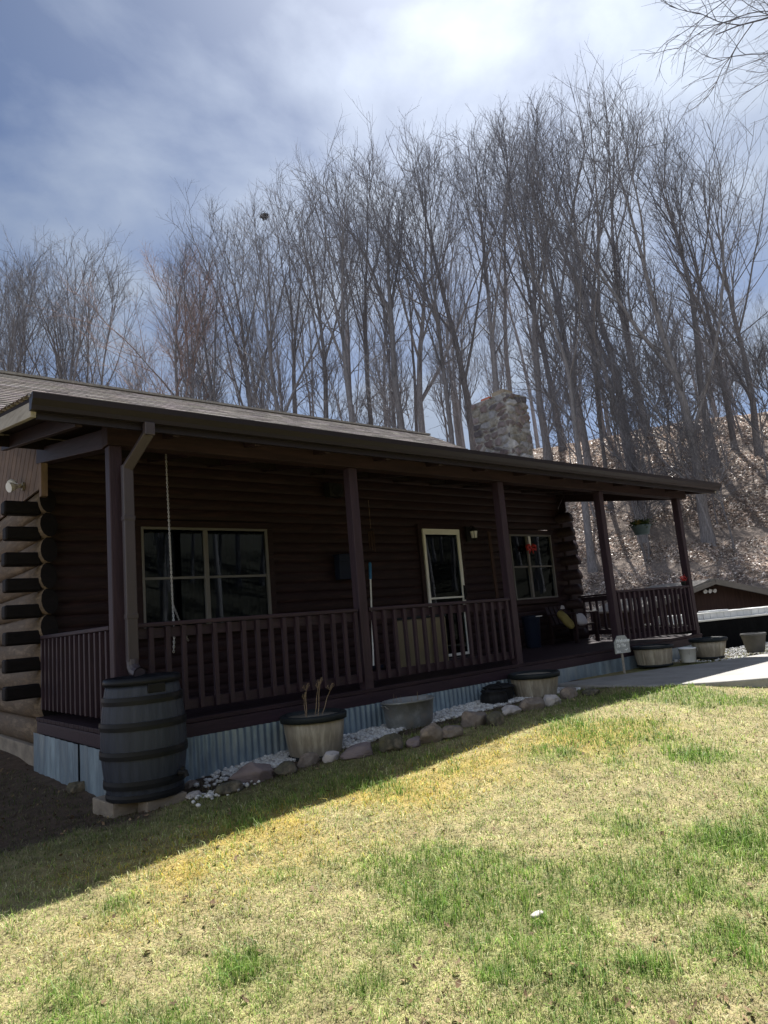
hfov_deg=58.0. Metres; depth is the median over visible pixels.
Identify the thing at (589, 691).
rock
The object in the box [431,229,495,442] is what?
thin tree
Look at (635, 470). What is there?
sapling
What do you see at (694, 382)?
thin tree
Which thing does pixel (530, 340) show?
young tree
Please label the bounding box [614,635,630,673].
welcome sign
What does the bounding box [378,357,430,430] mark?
young tree
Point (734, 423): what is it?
sapling
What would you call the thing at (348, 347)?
thin tree
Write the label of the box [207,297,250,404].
thin tree
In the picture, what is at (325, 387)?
young tree
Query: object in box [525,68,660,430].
bare tree
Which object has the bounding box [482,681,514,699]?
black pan
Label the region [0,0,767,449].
sky
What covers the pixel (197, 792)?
rock
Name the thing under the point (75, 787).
rock
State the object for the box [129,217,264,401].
bare tree
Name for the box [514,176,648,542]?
bare tree
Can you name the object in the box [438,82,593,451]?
bare tree
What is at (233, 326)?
bare tree
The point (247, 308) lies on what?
thin tree
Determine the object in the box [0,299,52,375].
thin tree
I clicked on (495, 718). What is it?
rock
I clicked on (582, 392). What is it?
young tree
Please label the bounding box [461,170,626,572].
bare tree
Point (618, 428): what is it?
sapling
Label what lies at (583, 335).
thin tree
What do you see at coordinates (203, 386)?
young tree
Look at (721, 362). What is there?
sapling
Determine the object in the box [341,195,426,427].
thin tree
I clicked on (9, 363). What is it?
bare tree
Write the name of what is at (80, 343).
bare tree
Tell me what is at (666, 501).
brush
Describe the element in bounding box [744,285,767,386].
thin tree
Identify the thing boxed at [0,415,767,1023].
ground
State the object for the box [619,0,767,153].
bare tree
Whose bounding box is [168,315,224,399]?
thin tree
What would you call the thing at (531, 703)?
rock
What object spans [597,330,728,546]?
sapling
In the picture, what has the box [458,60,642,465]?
bare tree
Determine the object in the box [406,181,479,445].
thin tree
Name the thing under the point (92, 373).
thin tree
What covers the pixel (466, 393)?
bare tree
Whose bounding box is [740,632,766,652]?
grey pot
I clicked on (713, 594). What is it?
shed
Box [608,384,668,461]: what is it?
sapling
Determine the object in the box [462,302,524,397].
thin tree
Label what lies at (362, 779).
grass
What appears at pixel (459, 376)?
young tree
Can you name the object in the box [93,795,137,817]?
concrete block
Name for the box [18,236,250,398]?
bare tree
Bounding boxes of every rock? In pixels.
[66,781,84,793]
[184,780,198,788]
[185,790,201,798]
[214,780,242,795]
[228,762,273,783]
[273,761,297,776]
[297,752,319,767]
[322,751,338,762]
[340,741,372,760]
[379,733,403,752]
[406,736,420,747]
[420,722,442,743]
[442,725,462,738]
[460,711,486,726]
[486,711,503,725]
[502,705,521,715]
[518,697,544,711]
[543,695,560,706]
[560,687,577,698]
[582,688,599,695]
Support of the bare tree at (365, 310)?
on the ground at (664, 533)
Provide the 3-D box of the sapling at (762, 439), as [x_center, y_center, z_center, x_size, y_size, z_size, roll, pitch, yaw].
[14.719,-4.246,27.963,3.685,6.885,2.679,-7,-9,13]
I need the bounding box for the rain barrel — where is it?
[98,672,188,803]
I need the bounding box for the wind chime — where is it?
[368,500,375,550]
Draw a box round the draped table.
[645,613,767,647]
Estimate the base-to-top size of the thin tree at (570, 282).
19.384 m
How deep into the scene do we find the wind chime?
10.25 m
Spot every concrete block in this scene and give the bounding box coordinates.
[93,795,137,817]
[138,791,186,811]
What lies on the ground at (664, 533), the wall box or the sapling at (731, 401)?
the sapling at (731, 401)
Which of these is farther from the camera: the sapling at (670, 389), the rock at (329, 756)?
the sapling at (670, 389)
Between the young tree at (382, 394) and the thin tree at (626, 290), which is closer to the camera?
the young tree at (382, 394)
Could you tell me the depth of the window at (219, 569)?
8.67 m
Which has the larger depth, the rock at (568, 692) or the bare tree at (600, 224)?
the bare tree at (600, 224)
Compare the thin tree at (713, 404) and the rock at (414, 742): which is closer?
the rock at (414, 742)
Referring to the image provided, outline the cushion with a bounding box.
[576,613,587,625]
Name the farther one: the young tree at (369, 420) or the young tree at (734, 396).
the young tree at (734, 396)
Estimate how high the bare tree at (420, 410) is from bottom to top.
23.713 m
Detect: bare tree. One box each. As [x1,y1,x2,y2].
[0,221,99,380]
[0,230,81,375]
[0,238,101,380]
[11,219,150,380]
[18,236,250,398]
[52,247,169,386]
[109,337,160,391]
[112,321,174,393]
[127,235,231,398]
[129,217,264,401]
[156,177,305,406]
[195,179,378,411]
[232,175,341,413]
[249,156,387,417]
[265,126,394,421]
[270,104,447,429]
[289,128,429,424]
[318,104,550,450]
[322,90,561,432]
[346,126,493,443]
[419,80,574,391]
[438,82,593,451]
[444,102,578,390]
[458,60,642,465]
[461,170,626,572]
[465,44,681,462]
[472,84,611,460]
[475,36,662,437]
[475,69,767,542]
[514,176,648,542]
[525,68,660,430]
[559,239,639,508]
[614,126,767,456]
[615,80,764,465]
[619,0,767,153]
[625,115,767,449]
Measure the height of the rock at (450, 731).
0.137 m
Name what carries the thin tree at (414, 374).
on the ground at (664, 533)
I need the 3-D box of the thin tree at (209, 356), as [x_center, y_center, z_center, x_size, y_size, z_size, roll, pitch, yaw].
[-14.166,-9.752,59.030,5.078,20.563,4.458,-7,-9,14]
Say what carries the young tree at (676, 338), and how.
on the ground at (664, 533)
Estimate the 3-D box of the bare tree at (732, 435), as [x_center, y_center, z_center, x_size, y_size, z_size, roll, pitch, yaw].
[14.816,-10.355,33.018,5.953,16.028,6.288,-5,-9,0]
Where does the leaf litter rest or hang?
on the ground at (664, 533)
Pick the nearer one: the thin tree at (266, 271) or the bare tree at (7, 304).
the bare tree at (7, 304)
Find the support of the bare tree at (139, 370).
on the ground at (664, 533)
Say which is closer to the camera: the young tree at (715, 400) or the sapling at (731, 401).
the sapling at (731, 401)
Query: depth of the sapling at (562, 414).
34.36 m
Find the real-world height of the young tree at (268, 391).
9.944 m
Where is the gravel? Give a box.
[188,641,767,806]
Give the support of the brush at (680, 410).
on the ground at (664, 533)
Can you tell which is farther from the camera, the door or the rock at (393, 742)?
the door
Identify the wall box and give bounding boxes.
[333,554,350,579]
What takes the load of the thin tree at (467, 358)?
on the ground at (664, 533)
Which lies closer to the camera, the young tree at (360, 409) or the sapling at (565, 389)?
the sapling at (565, 389)
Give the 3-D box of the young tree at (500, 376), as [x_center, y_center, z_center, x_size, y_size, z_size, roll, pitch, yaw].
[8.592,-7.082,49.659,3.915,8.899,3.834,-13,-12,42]
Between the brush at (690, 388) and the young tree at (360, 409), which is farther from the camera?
the young tree at (360, 409)
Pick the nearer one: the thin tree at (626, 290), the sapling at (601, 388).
the sapling at (601, 388)
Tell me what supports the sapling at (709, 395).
on the ground at (664, 533)
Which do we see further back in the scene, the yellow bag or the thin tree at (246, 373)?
the thin tree at (246, 373)
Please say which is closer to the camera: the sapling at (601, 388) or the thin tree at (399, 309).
the sapling at (601, 388)
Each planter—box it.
[280,677,346,761]
[508,669,559,697]
[631,644,673,667]
[688,636,727,658]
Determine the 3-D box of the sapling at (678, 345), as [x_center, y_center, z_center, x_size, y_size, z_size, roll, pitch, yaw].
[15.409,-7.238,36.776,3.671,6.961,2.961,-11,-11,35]
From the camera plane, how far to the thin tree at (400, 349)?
57.75 m
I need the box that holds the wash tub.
[381,692,433,729]
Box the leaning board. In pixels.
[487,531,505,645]
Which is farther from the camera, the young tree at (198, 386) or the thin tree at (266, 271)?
the thin tree at (266, 271)
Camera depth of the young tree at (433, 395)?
52.70 m
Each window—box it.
[135,519,277,639]
[508,530,561,604]
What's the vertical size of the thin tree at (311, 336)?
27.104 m
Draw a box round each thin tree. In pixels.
[0,268,28,365]
[0,299,52,373]
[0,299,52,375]
[28,294,86,377]
[46,349,92,381]
[57,266,116,383]
[67,351,114,384]
[137,361,165,392]
[154,296,212,395]
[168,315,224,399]
[203,308,234,401]
[204,236,290,406]
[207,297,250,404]
[225,295,266,404]
[232,332,270,404]
[235,314,288,409]
[240,338,278,408]
[241,259,310,405]
[250,290,307,411]
[267,274,336,415]
[273,237,333,415]
[304,331,357,420]
[307,187,369,401]
[309,209,381,421]
[329,216,385,423]
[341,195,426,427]
[343,207,417,426]
[351,299,388,423]
[355,316,411,426]
[377,178,429,431]
[377,311,415,410]
[399,265,479,446]
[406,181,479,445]
[422,331,453,442]
[427,219,481,447]
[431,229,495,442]
[450,309,480,428]
[461,208,539,447]
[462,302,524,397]
[473,281,519,389]
[476,307,510,391]
[479,188,571,356]
[479,254,527,376]
[543,257,590,441]
[550,206,610,435]
[563,268,604,406]
[600,223,651,397]
[631,134,729,417]
[640,252,701,417]
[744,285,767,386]
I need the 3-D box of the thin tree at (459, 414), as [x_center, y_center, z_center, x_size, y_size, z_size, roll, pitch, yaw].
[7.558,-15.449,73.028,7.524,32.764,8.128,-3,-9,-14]
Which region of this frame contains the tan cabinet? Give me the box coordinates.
[397,614,448,666]
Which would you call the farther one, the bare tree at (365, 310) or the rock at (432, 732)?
the bare tree at (365, 310)
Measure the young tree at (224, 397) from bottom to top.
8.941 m
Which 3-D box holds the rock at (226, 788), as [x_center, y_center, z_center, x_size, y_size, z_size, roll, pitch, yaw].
[-1.141,2.030,5.078,0.176,0.116,0.254,-12,-11,39]
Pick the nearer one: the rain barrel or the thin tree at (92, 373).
the rain barrel
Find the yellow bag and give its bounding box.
[557,605,574,628]
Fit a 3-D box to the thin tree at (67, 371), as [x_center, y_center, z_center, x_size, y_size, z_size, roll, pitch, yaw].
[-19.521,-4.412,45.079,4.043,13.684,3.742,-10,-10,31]
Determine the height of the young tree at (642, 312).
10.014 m
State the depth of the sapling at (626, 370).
28.51 m
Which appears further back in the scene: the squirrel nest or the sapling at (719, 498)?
the squirrel nest
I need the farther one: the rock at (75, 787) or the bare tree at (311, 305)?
the bare tree at (311, 305)
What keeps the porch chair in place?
on the log cabin
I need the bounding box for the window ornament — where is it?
[525,536,536,553]
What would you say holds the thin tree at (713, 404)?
on the ground at (664, 533)
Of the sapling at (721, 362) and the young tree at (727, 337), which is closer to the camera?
the sapling at (721, 362)
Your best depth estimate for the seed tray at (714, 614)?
13.29 m
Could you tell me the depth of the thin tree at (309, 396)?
65.67 m
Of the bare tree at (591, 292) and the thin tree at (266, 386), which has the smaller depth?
the bare tree at (591, 292)
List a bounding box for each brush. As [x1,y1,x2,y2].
[530,421,574,453]
[589,467,687,520]
[600,388,754,465]
[647,357,733,416]
[649,442,765,517]
[669,396,713,422]
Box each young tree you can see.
[92,354,148,390]
[118,357,163,391]
[167,330,239,403]
[173,365,225,402]
[202,381,233,403]
[241,346,302,414]
[289,344,356,420]
[334,378,385,424]
[353,374,394,426]
[358,346,420,427]
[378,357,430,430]
[422,331,469,441]
[424,318,488,449]
[482,360,528,399]
[508,299,567,414]
[546,386,590,442]
[552,336,598,439]
[554,317,625,435]
[585,228,664,418]
[616,253,689,419]
[641,307,694,386]
[687,285,755,414]
[699,383,733,419]
[711,366,746,413]
[719,337,763,404]
[750,326,767,376]
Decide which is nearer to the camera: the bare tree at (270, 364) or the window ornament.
the window ornament
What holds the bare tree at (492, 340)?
on the ground at (664, 533)
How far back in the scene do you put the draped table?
13.08 m
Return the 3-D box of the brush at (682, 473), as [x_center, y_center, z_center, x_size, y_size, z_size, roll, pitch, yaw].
[12.140,-1.256,25.837,4.648,3.451,3.366,-4,-9,-4]
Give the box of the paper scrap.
[531,910,543,917]
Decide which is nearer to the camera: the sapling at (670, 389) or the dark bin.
the dark bin
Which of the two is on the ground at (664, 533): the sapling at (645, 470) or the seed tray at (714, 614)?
the sapling at (645, 470)
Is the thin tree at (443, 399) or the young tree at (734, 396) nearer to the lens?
the young tree at (734, 396)
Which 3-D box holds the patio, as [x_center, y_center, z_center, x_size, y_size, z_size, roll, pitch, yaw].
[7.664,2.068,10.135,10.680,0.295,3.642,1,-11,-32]
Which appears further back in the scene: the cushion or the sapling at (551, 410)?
the sapling at (551, 410)
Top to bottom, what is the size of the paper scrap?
0.016 m
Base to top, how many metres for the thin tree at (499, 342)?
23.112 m
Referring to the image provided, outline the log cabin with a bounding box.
[0,370,721,796]
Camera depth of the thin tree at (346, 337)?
73.64 m
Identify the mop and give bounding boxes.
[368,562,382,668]
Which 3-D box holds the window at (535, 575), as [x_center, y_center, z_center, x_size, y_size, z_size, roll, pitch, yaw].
[2.752,1.017,12.872,1.390,1.360,0.120,3,-12,-40]
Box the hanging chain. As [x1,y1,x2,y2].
[165,454,188,652]
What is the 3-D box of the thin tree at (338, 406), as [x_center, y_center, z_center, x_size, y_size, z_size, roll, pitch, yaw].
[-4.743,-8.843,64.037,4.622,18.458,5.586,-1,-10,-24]
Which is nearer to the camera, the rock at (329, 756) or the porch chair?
the rock at (329, 756)
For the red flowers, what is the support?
on the log cabin
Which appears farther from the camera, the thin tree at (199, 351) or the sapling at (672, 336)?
the thin tree at (199, 351)
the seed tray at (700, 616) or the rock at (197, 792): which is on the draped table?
the seed tray at (700, 616)
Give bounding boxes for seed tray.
[653,613,702,622]
[698,608,750,619]
[741,606,767,614]
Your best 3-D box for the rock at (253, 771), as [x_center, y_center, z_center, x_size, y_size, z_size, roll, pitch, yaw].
[-1.027,2.038,5.340,0.352,0.216,0.260,-3,-9,-15]
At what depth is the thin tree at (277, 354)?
58.89 m
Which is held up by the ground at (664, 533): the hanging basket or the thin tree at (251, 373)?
the thin tree at (251, 373)
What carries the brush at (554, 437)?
on the ground at (664, 533)
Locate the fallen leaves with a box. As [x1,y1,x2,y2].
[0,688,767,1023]
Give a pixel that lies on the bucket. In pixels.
(687, 654)
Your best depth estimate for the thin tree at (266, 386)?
56.16 m
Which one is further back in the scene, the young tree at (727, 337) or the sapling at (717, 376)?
the young tree at (727, 337)
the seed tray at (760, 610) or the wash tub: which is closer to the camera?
the wash tub
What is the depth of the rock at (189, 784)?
5.50 m
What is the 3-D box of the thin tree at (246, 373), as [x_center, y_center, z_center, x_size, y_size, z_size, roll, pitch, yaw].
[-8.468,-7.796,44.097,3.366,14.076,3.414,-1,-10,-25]
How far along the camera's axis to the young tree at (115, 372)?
45.78 m
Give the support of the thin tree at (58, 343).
on the ground at (664, 533)
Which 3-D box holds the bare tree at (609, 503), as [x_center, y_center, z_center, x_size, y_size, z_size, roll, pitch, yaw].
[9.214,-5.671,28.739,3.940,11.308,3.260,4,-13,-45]
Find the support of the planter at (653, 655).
on the ground at (664, 533)
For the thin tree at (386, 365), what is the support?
on the ground at (664, 533)
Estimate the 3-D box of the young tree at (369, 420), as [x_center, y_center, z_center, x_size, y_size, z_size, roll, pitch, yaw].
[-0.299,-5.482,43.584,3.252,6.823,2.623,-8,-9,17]
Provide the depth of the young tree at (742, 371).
46.96 m
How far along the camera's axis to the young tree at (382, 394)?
41.30 m
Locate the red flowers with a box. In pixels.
[680,574,685,585]
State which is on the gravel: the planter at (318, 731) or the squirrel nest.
the planter at (318, 731)
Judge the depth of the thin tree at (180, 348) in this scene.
44.58 m
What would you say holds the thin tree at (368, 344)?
on the ground at (664, 533)
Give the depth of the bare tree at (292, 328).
43.33 m
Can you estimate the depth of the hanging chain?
7.09 m
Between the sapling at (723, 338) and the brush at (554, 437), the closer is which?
the sapling at (723, 338)
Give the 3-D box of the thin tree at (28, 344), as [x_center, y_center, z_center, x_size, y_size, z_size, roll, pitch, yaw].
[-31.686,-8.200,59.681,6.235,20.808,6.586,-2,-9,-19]
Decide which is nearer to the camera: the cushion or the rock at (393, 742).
the rock at (393, 742)
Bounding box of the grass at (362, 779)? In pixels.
[0,647,767,1023]
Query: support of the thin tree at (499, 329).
on the ground at (664, 533)
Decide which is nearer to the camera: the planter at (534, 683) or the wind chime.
the planter at (534, 683)
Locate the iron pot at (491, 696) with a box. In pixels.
[480,684,507,703]
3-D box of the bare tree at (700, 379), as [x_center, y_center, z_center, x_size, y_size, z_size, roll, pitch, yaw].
[14.425,-10.612,30.986,6.665,17.665,6.345,-7,-9,13]
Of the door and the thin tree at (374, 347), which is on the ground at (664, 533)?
the thin tree at (374, 347)
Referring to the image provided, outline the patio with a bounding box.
[558,653,767,688]
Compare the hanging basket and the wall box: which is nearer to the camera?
the wall box
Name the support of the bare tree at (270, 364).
on the ground at (664, 533)
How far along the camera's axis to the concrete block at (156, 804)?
4.91 m
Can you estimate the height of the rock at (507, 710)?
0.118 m
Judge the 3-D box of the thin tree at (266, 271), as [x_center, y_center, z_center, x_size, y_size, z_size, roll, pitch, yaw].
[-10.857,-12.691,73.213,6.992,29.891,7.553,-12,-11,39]
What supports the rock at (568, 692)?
on the ground at (664, 533)
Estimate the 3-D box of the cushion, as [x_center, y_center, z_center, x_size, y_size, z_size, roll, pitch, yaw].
[3.481,1.902,12.280,0.305,0.219,0.177,3,-12,-40]
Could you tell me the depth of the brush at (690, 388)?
38.50 m
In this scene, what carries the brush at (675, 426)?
on the ground at (664, 533)
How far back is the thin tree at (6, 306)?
60.25 m
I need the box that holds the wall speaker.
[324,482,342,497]
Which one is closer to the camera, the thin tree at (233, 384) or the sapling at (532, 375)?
the sapling at (532, 375)
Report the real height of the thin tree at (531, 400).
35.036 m
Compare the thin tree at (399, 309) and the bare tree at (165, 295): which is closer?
the bare tree at (165, 295)
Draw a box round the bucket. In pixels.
[678,647,697,662]
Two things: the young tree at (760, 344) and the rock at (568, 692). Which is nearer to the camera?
the rock at (568, 692)
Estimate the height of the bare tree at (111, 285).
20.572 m
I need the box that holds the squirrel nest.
[259,211,268,220]
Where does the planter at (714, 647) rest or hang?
on the gravel
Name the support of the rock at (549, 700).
on the ground at (664, 533)
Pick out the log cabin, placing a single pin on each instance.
(276, 616)
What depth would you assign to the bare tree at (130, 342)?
59.43 m
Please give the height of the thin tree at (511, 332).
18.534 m
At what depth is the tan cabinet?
8.64 m
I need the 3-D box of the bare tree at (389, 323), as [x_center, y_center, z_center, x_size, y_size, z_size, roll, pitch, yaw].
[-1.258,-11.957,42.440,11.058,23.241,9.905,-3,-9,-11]
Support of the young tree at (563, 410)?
on the ground at (664, 533)
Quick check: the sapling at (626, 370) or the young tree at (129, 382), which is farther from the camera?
the young tree at (129, 382)
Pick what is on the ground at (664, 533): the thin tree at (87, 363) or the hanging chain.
the thin tree at (87, 363)
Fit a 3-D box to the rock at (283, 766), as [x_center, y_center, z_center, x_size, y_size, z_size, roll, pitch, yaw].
[-0.767,2.009,5.394,0.138,0.129,0.171,-10,-10,31]
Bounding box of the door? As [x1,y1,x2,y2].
[415,524,474,656]
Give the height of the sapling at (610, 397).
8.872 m
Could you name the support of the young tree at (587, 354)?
on the ground at (664, 533)
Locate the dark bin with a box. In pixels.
[521,615,540,647]
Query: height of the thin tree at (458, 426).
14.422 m
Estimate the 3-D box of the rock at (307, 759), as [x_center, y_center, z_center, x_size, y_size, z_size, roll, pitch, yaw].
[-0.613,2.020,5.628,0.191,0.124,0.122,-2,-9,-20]
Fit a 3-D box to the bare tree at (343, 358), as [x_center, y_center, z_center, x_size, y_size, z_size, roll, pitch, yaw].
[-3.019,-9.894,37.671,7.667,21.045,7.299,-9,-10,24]
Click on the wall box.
(342, 567)
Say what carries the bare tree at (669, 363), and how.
on the ground at (664, 533)
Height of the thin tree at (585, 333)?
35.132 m
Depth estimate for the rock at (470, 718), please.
6.35 m
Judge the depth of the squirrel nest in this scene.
46.16 m
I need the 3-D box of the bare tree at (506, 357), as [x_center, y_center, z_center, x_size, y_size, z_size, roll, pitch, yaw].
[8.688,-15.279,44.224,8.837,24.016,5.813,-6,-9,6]
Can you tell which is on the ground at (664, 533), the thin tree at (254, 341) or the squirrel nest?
the thin tree at (254, 341)
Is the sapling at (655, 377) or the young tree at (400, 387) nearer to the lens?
the sapling at (655, 377)
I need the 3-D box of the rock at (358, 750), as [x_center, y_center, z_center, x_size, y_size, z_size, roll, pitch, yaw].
[-0.211,1.965,5.672,0.337,0.138,0.224,3,-12,-40]
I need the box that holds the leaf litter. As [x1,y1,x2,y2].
[532,411,767,637]
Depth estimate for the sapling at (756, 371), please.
32.91 m
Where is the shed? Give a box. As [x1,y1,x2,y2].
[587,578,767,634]
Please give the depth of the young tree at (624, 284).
37.05 m
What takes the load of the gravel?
on the ground at (664, 533)
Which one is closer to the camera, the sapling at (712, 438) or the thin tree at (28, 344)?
the sapling at (712, 438)
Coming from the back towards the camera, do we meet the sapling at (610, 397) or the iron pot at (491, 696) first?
the sapling at (610, 397)
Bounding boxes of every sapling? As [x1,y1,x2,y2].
[499,287,610,459]
[502,309,624,516]
[514,349,563,418]
[530,369,589,462]
[538,385,577,447]
[562,327,700,561]
[571,334,634,453]
[572,300,695,506]
[588,390,648,466]
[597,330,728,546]
[607,432,667,558]
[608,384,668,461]
[612,439,675,553]
[631,303,716,452]
[634,337,693,461]
[636,347,675,417]
[640,318,705,396]
[667,402,742,523]
[669,408,761,549]
[676,299,754,437]
[678,284,755,427]
[685,355,750,460]
[694,334,738,418]
[696,344,741,421]
[708,325,767,479]
[710,308,767,466]
[726,331,767,421]
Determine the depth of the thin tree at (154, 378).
68.43 m
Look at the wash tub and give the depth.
6.78 m
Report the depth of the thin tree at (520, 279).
71.67 m
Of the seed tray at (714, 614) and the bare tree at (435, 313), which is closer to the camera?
the seed tray at (714, 614)
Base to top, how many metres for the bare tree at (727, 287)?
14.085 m
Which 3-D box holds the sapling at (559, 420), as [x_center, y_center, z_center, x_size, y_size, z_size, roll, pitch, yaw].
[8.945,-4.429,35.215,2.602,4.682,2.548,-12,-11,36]
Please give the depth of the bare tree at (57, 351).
45.46 m
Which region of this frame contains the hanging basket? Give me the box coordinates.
[628,501,655,534]
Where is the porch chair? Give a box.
[544,606,599,643]
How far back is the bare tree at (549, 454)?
37.38 m

